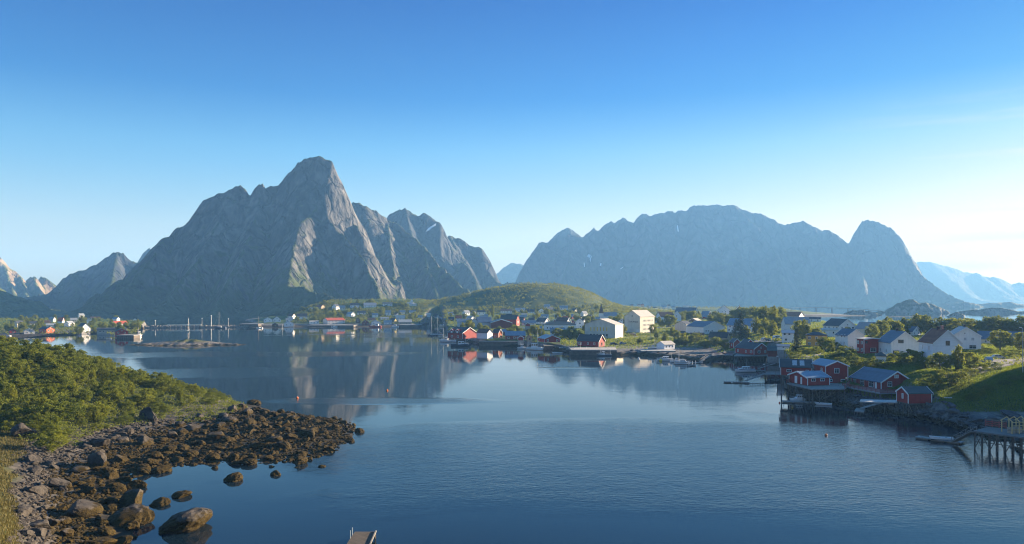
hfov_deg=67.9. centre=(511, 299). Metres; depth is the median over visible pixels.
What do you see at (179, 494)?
boulder
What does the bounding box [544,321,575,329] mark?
house
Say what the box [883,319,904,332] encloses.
leafy tree
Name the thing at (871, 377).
cabin
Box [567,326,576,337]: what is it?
leafy tree
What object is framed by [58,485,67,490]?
boulder
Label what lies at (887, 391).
pier
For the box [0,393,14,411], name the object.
shrub
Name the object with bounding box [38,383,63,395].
shrub
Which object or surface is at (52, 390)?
shrub
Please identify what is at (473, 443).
water
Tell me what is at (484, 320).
hall
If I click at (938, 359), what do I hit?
shrub
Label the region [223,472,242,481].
boulder
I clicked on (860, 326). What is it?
house
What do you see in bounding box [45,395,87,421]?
shrub
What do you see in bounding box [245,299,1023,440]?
ground
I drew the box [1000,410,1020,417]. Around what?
boulder
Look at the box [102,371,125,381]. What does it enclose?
shrub
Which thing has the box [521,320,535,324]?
house
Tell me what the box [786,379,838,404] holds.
pier
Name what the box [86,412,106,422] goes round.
shrub
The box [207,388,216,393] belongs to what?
shrub
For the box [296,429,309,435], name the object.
boulder
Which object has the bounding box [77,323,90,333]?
house
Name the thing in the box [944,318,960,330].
leafy tree
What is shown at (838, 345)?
shrub
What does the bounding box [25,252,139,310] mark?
mountain
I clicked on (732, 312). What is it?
leafy tree
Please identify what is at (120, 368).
shrub
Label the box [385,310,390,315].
house
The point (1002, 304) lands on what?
islet
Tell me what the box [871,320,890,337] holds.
leafy tree
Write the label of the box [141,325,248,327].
breakwater
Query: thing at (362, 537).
pier
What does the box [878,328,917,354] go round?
house
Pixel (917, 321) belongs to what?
leafy tree
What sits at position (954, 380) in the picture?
shrub
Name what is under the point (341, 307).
house
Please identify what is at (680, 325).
garage
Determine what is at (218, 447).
boulder
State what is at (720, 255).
mountain
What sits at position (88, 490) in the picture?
boulder
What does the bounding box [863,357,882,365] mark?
shrub
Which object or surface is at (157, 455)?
boulder
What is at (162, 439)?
boulder
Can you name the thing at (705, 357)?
gangway
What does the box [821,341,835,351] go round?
shrub
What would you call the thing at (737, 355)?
pier
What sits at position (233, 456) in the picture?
boulder
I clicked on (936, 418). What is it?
boulder
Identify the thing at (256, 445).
boulder
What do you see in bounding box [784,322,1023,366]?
scrub
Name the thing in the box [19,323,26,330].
leafy tree
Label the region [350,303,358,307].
house
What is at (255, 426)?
boulder
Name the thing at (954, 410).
boulder
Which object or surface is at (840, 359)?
shrub
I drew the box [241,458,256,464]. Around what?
boulder
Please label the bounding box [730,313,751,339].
spruce tree
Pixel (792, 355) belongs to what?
shrub
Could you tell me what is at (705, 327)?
house
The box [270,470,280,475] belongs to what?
boulder
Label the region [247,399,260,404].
boulder
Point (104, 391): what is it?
shrub
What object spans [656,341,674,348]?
shed
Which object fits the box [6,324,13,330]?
leafy tree
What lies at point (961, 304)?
islet
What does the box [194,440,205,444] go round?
boulder
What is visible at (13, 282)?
mountain
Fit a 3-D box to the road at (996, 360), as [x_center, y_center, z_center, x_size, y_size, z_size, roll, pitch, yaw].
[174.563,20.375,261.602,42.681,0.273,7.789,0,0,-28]
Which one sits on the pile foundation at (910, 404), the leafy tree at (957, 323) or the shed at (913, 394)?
the shed at (913, 394)
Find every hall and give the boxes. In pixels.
[457,319,471,326]
[476,317,491,326]
[490,319,511,328]
[500,314,519,325]
[585,318,622,337]
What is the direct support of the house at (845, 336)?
on the ground at (678, 353)
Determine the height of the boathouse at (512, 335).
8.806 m
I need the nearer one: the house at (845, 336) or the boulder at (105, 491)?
the boulder at (105, 491)
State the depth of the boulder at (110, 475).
127.03 m
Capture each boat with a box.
[427,316,437,335]
[434,317,442,334]
[439,330,455,341]
[451,338,470,346]
[526,333,543,349]
[543,344,555,349]
[597,345,611,355]
[670,354,685,362]
[815,402,831,404]
[929,435,953,439]
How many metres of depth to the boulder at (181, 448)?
148.68 m
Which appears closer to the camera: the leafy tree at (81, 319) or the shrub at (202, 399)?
the shrub at (202, 399)
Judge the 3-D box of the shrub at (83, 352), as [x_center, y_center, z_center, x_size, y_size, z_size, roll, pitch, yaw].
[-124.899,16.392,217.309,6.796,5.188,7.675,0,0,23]
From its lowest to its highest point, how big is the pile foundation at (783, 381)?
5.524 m
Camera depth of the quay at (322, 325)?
838.74 m
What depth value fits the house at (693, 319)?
755.20 m
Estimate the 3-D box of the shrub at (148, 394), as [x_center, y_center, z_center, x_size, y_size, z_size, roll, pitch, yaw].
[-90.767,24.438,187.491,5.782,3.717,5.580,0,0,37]
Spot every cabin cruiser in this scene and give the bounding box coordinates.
[657,356,672,360]
[675,360,690,364]
[735,366,755,371]
[789,394,805,400]
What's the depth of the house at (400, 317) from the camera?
912.28 m
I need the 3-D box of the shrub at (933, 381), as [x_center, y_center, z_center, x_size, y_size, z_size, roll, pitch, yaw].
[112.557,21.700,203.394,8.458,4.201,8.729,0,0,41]
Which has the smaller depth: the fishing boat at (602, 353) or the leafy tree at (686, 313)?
the fishing boat at (602, 353)
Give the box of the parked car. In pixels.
[992,355,1005,358]
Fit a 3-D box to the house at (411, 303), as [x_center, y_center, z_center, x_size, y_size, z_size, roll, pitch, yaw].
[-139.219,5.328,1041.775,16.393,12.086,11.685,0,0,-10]
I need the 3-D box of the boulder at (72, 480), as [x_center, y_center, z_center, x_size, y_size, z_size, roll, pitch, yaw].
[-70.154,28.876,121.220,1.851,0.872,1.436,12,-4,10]
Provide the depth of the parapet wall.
825.70 m
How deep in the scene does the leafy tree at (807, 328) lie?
394.31 m
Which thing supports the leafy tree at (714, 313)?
on the ground at (678, 353)
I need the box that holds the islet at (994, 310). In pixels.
[959,308,1023,312]
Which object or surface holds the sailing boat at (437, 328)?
on the water
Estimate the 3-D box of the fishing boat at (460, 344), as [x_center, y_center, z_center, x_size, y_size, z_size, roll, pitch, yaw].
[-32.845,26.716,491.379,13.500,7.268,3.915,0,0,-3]
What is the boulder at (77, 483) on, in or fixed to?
on the ground at (119, 531)
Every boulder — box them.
[10,423,37,436]
[16,506,32,515]
[20,530,34,535]
[22,485,47,493]
[24,454,41,462]
[27,466,42,474]
[29,519,50,528]
[29,528,46,536]
[30,461,39,464]
[39,504,49,509]
[42,460,54,465]
[47,478,71,487]
[48,519,59,526]
[49,464,58,469]
[50,512,58,516]
[55,516,71,524]
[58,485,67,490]
[59,528,73,535]
[63,499,103,517]
[64,539,73,543]
[66,477,77,482]
[70,465,90,472]
[72,524,81,529]
[74,481,85,485]
[78,476,95,482]
[78,483,94,488]
[80,444,91,448]
[80,486,96,493]
[86,537,117,543]
[87,451,106,466]
[89,437,109,446]
[90,466,103,470]
[91,449,105,453]
[95,499,104,504]
[95,519,109,525]
[97,526,115,535]
[99,467,116,474]
[101,489,108,494]
[104,472,118,478]
[104,497,118,503]
[104,503,116,509]
[106,482,126,491]
[106,504,154,527]
[108,435,118,439]
[111,455,129,461]
[115,432,126,435]
[115,476,132,481]
[115,535,132,543]
[116,436,129,441]
[118,427,133,433]
[118,489,142,506]
[124,520,139,530]
[126,479,147,489]
[133,463,150,469]
[136,435,153,445]
[137,467,151,473]
[139,407,157,421]
[143,458,158,465]
[146,452,163,459]
[149,497,170,507]
[152,465,172,473]
[158,437,167,441]
[158,507,212,534]
[161,451,172,454]
[163,445,177,450]
[167,431,178,437]
[170,456,183,461]
[171,490,191,498]
[175,421,185,426]
[176,428,187,435]
[177,445,188,451]
[183,449,198,456]
[184,424,200,432]
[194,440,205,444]
[199,429,206,434]
[204,453,219,460]
[206,431,223,439]
[211,422,225,428]
[214,446,223,449]
[218,413,227,417]
[219,435,235,442]
[222,416,237,424]
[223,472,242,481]
[226,453,239,460]
[227,405,236,410]
[230,461,241,464]
[232,445,240,450]
[240,455,247,459]
[241,408,252,414]
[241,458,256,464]
[243,418,256,424]
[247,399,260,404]
[247,429,255,433]
[248,424,258,428]
[249,442,265,448]
[252,406,261,411]
[257,416,265,421]
[259,409,269,412]
[262,455,272,459]
[264,436,282,441]
[265,411,278,416]
[265,444,279,448]
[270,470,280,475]
[272,416,282,420]
[277,413,290,418]
[277,440,291,448]
[278,427,290,431]
[281,420,290,426]
[282,433,298,438]
[287,415,298,419]
[295,450,306,455]
[295,456,307,464]
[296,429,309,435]
[299,438,308,441]
[304,429,314,436]
[308,426,318,431]
[322,446,334,451]
[338,420,346,423]
[354,428,364,432]
[870,407,881,411]
[915,410,924,414]
[932,415,941,420]
[946,407,959,413]
[947,402,955,407]
[948,419,956,423]
[957,418,965,422]
[966,415,987,420]
[971,418,982,421]
[987,416,998,421]
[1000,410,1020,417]
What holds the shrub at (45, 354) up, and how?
on the ground at (119, 531)
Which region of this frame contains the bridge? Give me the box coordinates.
[784,307,884,311]
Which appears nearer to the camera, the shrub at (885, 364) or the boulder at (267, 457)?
the boulder at (267, 457)
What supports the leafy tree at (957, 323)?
on the ground at (678, 353)
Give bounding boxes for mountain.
[0,257,55,297]
[0,288,66,314]
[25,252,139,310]
[63,156,470,317]
[137,248,150,262]
[387,208,527,292]
[496,263,522,283]
[515,204,965,305]
[917,262,1023,302]
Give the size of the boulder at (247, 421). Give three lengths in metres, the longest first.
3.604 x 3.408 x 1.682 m
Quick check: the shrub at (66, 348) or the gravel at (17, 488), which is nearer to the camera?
the gravel at (17, 488)
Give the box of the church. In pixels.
[599,304,616,318]
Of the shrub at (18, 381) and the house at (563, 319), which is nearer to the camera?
the shrub at (18, 381)
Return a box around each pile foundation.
[781,375,788,391]
[790,382,828,396]
[897,401,924,415]
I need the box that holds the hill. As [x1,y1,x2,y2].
[414,283,627,324]
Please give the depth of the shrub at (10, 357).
190.85 m
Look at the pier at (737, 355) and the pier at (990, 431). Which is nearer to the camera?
the pier at (990, 431)
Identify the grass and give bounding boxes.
[0,427,29,543]
[561,319,1020,357]
[824,345,1023,411]
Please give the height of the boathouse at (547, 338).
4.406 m
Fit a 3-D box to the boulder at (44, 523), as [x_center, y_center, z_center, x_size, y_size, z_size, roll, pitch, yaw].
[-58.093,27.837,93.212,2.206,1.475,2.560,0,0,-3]
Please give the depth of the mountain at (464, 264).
2471.79 m
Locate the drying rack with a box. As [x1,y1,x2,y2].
[1000,416,1023,433]
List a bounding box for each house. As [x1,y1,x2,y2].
[13,320,22,326]
[23,328,34,333]
[39,326,54,332]
[46,323,55,326]
[57,317,64,322]
[64,321,73,326]
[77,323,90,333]
[96,327,115,334]
[115,328,128,337]
[263,317,272,322]
[273,316,280,321]
[284,321,293,326]
[288,313,295,318]
[297,313,307,318]
[309,321,318,323]
[323,318,344,323]
[332,304,338,309]
[339,305,344,309]
[346,312,354,316]
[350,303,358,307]
[363,303,376,307]
[371,320,379,324]
[382,302,392,305]
[384,320,391,323]
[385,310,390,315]
[390,318,397,323]
[396,315,404,319]
[398,319,411,324]
[406,300,415,305]
[462,310,469,314]
[477,310,484,314]
[500,309,511,313]
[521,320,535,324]
[525,309,534,312]
[536,318,549,323]
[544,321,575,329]
[555,317,571,322]
[560,305,567,309]
[575,318,583,327]
[580,311,587,315]
[656,312,673,322]
[674,307,697,313]
[674,311,680,322]
[686,320,724,333]
[689,318,700,321]
[701,311,710,318]
[716,305,730,314]
[726,318,754,333]
[776,344,789,356]
[781,317,810,330]
[781,330,794,342]
[782,312,803,316]
[805,332,827,346]
[809,317,820,321]
[819,328,838,336]
[822,318,855,330]
[834,328,864,349]
[855,322,875,334]
[855,337,880,353]
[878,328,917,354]
[908,326,920,335]
[917,325,963,364]
[950,324,981,349]
[977,331,1021,343]
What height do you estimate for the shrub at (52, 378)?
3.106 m
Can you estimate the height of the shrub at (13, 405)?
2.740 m
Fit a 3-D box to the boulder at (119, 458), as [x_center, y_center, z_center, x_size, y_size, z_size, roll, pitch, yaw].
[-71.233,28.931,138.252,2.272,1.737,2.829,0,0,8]
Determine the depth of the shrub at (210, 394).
211.71 m
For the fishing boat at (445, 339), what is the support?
on the water
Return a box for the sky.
[0,0,1023,285]
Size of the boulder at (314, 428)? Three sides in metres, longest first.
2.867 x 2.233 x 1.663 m
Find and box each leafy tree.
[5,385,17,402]
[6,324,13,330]
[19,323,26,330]
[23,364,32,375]
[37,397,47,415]
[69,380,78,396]
[74,326,83,334]
[79,315,85,321]
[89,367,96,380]
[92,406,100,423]
[108,322,116,327]
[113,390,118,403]
[115,324,124,328]
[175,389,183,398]
[465,320,474,328]
[490,304,494,316]
[528,324,539,335]
[538,328,544,335]
[551,328,561,335]
[561,329,568,337]
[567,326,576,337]
[575,330,582,338]
[611,316,620,321]
[648,324,656,333]
[661,314,676,326]
[662,333,667,340]
[669,330,680,337]
[674,338,690,343]
[679,312,685,320]
[680,333,687,342]
[681,311,693,320]
[688,311,699,318]
[688,335,695,341]
[690,332,704,341]
[698,340,711,347]
[706,314,712,320]
[708,311,718,317]
[710,336,722,345]
[714,313,724,324]
[718,339,729,348]
[723,313,732,323]
[729,308,739,317]
[739,308,749,317]
[742,326,751,337]
[745,306,759,315]
[751,317,760,333]
[752,306,765,317]
[757,317,769,333]
[759,306,773,326]
[759,327,764,335]
[767,305,777,324]
[767,319,777,335]
[769,316,782,328]
[777,307,786,316]
[790,320,804,335]
[798,319,810,339]
[810,327,825,333]
[816,337,834,346]
[864,324,879,337]
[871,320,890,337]
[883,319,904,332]
[899,317,911,332]
[908,313,924,332]
[918,357,930,368]
[921,314,933,333]
[931,317,946,329]
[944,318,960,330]
[951,318,974,329]
[951,344,965,369]
[963,352,980,368]
[965,319,986,332]
[978,316,999,330]
[986,329,1013,349]
[987,315,1013,330]
[1003,318,1023,330]
[1012,332,1023,349]
[1014,314,1023,331]
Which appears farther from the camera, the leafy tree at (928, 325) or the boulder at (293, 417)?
the leafy tree at (928, 325)
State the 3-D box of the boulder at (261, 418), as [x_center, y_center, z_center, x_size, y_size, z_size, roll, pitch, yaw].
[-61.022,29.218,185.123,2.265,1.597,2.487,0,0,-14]
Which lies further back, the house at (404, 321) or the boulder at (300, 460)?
the house at (404, 321)
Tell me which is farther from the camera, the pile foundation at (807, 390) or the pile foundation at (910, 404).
the pile foundation at (807, 390)
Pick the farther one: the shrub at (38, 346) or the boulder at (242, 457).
the shrub at (38, 346)
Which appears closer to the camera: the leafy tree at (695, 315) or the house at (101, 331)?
the house at (101, 331)
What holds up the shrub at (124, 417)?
on the ground at (119, 531)
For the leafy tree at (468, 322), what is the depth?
616.97 m
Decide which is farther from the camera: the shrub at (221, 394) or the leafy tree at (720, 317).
the leafy tree at (720, 317)
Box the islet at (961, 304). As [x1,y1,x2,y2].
[939,302,983,306]
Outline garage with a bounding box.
[675,321,689,330]
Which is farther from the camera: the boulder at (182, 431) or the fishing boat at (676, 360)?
the fishing boat at (676, 360)
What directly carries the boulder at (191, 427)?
on the ground at (119, 531)
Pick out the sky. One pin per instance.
(513, 125)
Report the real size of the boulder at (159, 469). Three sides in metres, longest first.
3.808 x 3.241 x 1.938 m
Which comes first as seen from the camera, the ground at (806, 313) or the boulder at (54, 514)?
the boulder at (54, 514)
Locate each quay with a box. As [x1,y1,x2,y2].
[116,334,142,337]
[239,324,260,326]
[307,324,346,326]
[338,325,355,326]
[398,324,421,326]
[448,338,464,340]
[479,339,524,345]
[568,347,616,354]
[637,349,675,352]
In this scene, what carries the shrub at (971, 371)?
on the ground at (678, 353)
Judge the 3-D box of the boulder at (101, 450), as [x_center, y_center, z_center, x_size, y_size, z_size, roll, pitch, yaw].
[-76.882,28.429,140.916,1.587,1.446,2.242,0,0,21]
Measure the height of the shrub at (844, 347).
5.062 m
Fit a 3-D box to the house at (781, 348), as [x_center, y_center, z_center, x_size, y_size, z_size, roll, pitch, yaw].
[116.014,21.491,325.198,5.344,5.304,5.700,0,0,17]
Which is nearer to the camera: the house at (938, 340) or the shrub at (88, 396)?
the shrub at (88, 396)
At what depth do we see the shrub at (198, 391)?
208.98 m
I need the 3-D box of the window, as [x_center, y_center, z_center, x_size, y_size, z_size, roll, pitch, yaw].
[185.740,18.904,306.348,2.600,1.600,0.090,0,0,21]
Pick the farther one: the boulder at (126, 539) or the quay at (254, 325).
the quay at (254, 325)
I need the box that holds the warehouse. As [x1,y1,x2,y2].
[624,309,654,332]
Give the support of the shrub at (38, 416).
on the ground at (119, 531)
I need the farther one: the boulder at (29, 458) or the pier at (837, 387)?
the pier at (837, 387)
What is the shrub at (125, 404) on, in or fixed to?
on the ground at (119, 531)
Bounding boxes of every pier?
[347,528,376,543]
[711,352,733,358]
[734,353,766,360]
[765,368,780,378]
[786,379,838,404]
[813,380,849,404]
[842,383,879,398]
[854,408,864,414]
[860,399,896,412]
[880,389,896,397]
[974,427,1023,455]
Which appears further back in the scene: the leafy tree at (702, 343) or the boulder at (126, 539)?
the leafy tree at (702, 343)
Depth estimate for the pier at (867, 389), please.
217.36 m
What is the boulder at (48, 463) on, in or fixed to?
on the ground at (119, 531)
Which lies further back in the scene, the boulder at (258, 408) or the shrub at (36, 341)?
the shrub at (36, 341)
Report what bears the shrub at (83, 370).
on the ground at (119, 531)
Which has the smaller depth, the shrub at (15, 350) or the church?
the shrub at (15, 350)
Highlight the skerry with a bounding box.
[130,339,244,345]
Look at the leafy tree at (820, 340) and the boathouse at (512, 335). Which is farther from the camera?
the boathouse at (512, 335)
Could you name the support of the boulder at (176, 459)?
on the ground at (119, 531)
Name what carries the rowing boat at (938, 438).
on the floating dock at (928, 438)
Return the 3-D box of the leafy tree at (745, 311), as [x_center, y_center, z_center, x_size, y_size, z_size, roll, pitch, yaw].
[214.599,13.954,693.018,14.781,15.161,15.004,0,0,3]
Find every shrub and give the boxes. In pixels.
[0,335,19,346]
[0,341,26,354]
[0,345,24,358]
[0,348,21,360]
[0,354,27,373]
[0,365,19,377]
[0,369,8,380]
[0,377,13,397]
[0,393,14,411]
[1,404,23,417]
[1,420,15,430]
[2,407,33,423]
[7,370,34,386]
[9,376,41,395]
[14,339,29,347]
[14,391,49,411]
[17,339,50,348]
[20,364,42,376]
[24,344,49,358]
[24,348,57,369]
[25,413,49,428]
[27,400,66,423]
[28,433,38,439]
[30,386,66,404]
[33,349,54,362]
[33,375,57,386]
[34,430,67,449]
[35,372,71,387]
[36,363,73,383]
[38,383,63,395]
[39,359,75,378]
[39,416,69,434]
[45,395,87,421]
[46,343,75,357]
[48,345,78,353]
[49,345,70,361]
[53,348,71,357]
[62,367,87,383]
[62,385,94,402]
[63,365,92,378]
[63,428,72,434]
[65,348,87,361]
[66,355,93,369]
[70,352,92,360]
[70,360,98,376]
[76,418,87,424]
[83,401,112,418]
[86,356,110,370]
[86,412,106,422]
[89,359,109,374]
[90,380,113,395]
[90,422,103,429]
[95,401,110,413]
[96,367,112,377]
[96,385,123,403]
[100,400,117,410]
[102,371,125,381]
[105,381,129,398]
[110,365,126,375]
[114,415,133,424]
[118,380,134,395]
[118,399,136,410]
[122,369,141,381]
[124,395,144,404]
[125,408,134,414]
[126,371,149,385]
[134,391,155,405]
[138,388,154,400]
[144,380,153,386]
[149,395,162,403]
[150,371,169,382]
[151,377,168,388]
[155,378,179,390]
[156,389,164,397]
[157,403,167,409]
[161,406,171,411]
[170,386,183,393]
[174,399,185,405]
[176,380,186,387]
[182,394,195,403]
[186,384,195,392]
[193,388,206,396]
[199,397,211,402]
[205,392,215,397]
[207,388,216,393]
[207,398,217,404]
[216,392,226,398]
[787,352,799,358]
[795,347,812,353]
[808,346,824,353]
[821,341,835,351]
[828,342,841,349]
[829,349,841,358]
[834,345,856,357]
[834,357,846,363]
[840,353,859,361]
[850,356,870,365]
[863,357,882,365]
[875,359,892,366]
[886,351,908,362]
[898,349,922,362]
[914,374,949,388]
[918,383,937,392]
[925,351,954,369]
[932,369,964,387]
[946,371,973,386]
[957,368,979,377]
[969,362,992,371]
[977,347,997,353]
[982,362,1003,369]
[1000,351,1014,356]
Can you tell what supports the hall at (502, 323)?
on the ground at (678, 353)
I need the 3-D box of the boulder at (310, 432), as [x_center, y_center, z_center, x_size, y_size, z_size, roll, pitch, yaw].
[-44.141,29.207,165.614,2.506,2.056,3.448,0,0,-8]
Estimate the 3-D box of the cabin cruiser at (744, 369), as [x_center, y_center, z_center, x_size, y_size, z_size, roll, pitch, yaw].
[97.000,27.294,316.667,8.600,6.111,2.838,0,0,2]
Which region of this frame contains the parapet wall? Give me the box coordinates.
[167,324,200,325]
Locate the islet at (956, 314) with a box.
[947,312,964,316]
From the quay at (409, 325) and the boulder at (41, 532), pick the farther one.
the quay at (409, 325)
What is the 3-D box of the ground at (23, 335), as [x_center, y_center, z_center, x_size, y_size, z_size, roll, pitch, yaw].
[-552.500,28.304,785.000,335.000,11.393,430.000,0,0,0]
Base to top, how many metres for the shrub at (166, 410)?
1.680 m
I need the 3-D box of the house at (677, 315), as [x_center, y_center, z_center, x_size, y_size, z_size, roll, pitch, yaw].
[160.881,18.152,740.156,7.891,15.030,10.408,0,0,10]
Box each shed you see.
[517,335,523,344]
[524,322,530,329]
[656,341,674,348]
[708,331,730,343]
[767,346,780,362]
[875,352,887,361]
[895,386,932,403]
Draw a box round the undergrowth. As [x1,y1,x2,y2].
[0,358,247,452]
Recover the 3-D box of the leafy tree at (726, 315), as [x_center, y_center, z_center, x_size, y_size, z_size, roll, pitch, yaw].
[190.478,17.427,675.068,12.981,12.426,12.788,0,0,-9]
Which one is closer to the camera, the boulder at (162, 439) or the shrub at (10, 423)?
the shrub at (10, 423)
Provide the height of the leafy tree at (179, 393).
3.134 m
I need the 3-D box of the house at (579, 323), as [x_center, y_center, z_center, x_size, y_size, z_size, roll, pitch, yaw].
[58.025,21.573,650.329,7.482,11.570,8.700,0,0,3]
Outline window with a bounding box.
[969,345,976,348]
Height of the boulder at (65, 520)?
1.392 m
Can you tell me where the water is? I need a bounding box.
[0,303,1023,543]
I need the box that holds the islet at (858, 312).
[844,310,880,314]
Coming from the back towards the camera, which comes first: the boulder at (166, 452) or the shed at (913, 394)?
the shed at (913, 394)
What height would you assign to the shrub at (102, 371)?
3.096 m
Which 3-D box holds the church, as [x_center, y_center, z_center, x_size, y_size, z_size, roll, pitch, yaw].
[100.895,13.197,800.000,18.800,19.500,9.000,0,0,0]
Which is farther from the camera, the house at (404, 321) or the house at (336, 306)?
the house at (336, 306)
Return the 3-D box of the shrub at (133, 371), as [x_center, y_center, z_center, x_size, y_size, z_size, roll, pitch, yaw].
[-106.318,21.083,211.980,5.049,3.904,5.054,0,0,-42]
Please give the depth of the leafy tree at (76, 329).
644.90 m
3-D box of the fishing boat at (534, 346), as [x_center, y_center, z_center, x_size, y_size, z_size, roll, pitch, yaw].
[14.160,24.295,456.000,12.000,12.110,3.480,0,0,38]
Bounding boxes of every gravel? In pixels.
[5,424,166,543]
[94,407,355,514]
[787,382,1008,437]
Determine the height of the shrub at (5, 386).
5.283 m
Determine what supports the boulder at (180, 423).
on the ground at (119, 531)
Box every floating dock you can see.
[724,381,749,383]
[782,400,815,403]
[915,436,964,444]
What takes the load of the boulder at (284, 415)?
on the ground at (119, 531)
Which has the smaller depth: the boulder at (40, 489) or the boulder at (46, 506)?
the boulder at (46, 506)
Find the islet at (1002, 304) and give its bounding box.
[978,302,1023,305]
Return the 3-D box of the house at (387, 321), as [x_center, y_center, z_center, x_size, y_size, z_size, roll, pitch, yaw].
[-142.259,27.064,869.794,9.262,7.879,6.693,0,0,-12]
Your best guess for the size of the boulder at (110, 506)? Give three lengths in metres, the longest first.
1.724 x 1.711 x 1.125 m
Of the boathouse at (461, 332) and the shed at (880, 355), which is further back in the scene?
the boathouse at (461, 332)
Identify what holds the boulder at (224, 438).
on the ground at (119, 531)
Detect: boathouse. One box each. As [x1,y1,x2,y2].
[447,327,476,338]
[476,329,492,338]
[493,329,502,337]
[505,331,525,339]
[537,334,560,341]
[576,334,605,346]
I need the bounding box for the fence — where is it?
[985,419,1006,428]
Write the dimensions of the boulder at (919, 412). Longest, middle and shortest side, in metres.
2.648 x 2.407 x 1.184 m
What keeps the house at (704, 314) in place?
on the ground at (678, 353)
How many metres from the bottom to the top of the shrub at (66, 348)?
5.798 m
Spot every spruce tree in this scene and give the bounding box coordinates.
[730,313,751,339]
[730,319,738,336]
[789,329,803,351]
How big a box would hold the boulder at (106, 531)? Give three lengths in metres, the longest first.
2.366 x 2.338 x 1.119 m
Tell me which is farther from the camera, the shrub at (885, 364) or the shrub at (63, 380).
the shrub at (885, 364)
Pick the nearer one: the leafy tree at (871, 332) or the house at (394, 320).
the leafy tree at (871, 332)
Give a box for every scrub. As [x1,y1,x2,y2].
[0,317,143,334]
[286,298,450,322]
[378,281,674,321]
[447,313,781,345]
[642,305,797,311]
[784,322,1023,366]
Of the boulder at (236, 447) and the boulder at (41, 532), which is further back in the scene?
the boulder at (236, 447)
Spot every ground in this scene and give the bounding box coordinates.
[0,318,146,338]
[0,359,354,543]
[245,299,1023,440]
[657,307,912,316]
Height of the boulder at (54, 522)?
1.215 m
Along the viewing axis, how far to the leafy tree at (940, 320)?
425.67 m
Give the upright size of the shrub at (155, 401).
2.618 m
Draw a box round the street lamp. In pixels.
[1019,327,1022,371]
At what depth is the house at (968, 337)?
307.05 m
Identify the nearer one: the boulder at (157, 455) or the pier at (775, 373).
the boulder at (157, 455)
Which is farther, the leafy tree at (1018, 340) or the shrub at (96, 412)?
the leafy tree at (1018, 340)
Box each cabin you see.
[729,338,739,347]
[734,341,766,354]
[779,359,812,374]
[787,370,831,385]
[811,358,849,382]
[848,366,909,388]
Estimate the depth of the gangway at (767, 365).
323.92 m
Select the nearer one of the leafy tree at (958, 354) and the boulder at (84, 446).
the boulder at (84, 446)
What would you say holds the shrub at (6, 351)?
on the ground at (119, 531)
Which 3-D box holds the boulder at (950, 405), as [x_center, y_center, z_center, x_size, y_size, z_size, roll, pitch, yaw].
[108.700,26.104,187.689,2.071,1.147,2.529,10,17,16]
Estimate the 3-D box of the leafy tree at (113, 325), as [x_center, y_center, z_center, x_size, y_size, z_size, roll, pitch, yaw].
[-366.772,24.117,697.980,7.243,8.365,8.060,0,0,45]
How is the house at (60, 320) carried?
on the ground at (23, 335)
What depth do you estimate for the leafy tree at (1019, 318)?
408.51 m
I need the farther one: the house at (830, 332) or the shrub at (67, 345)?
the house at (830, 332)
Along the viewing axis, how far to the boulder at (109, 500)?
110.34 m
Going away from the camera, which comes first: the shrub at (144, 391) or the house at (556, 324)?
the shrub at (144, 391)
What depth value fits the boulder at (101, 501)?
109.76 m
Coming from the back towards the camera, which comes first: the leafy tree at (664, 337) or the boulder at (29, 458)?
the leafy tree at (664, 337)
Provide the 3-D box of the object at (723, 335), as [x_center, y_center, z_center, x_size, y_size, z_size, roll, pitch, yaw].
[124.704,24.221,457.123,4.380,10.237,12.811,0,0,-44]
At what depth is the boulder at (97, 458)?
131.90 m
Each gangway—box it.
[699,353,711,361]
[744,371,765,380]
[757,361,775,368]
[820,384,844,399]
[858,402,882,408]
[951,426,976,441]
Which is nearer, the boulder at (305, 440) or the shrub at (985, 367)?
the boulder at (305, 440)
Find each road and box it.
[753,340,781,342]
[956,360,1023,377]
[980,358,1023,361]
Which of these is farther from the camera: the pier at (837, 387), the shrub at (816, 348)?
the shrub at (816, 348)
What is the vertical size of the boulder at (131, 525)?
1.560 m
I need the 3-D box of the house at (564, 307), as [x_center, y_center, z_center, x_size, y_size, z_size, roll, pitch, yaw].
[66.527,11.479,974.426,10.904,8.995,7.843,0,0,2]
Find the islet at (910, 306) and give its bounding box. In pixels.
[876,299,948,312]
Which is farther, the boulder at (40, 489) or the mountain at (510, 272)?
the mountain at (510, 272)
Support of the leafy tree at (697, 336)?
on the ground at (678, 353)
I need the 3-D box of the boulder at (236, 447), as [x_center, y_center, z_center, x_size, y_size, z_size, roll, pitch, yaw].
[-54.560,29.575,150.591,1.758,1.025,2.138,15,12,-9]
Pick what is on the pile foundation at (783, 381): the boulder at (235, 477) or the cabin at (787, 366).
the cabin at (787, 366)
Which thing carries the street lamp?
on the ground at (678, 353)
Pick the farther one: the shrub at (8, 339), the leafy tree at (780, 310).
the leafy tree at (780, 310)
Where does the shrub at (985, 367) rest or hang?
on the ground at (678, 353)
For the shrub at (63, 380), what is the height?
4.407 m
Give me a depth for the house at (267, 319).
887.72 m
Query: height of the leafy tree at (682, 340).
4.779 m
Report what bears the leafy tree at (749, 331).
on the ground at (678, 353)
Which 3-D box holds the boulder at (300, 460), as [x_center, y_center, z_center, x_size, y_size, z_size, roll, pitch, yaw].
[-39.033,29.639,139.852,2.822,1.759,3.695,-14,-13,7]
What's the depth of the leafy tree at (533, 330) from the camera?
536.04 m
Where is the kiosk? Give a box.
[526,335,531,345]
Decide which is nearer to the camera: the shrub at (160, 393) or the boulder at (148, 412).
the boulder at (148, 412)
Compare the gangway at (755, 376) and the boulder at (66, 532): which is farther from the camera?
the gangway at (755, 376)
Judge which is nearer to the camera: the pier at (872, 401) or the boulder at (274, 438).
the boulder at (274, 438)

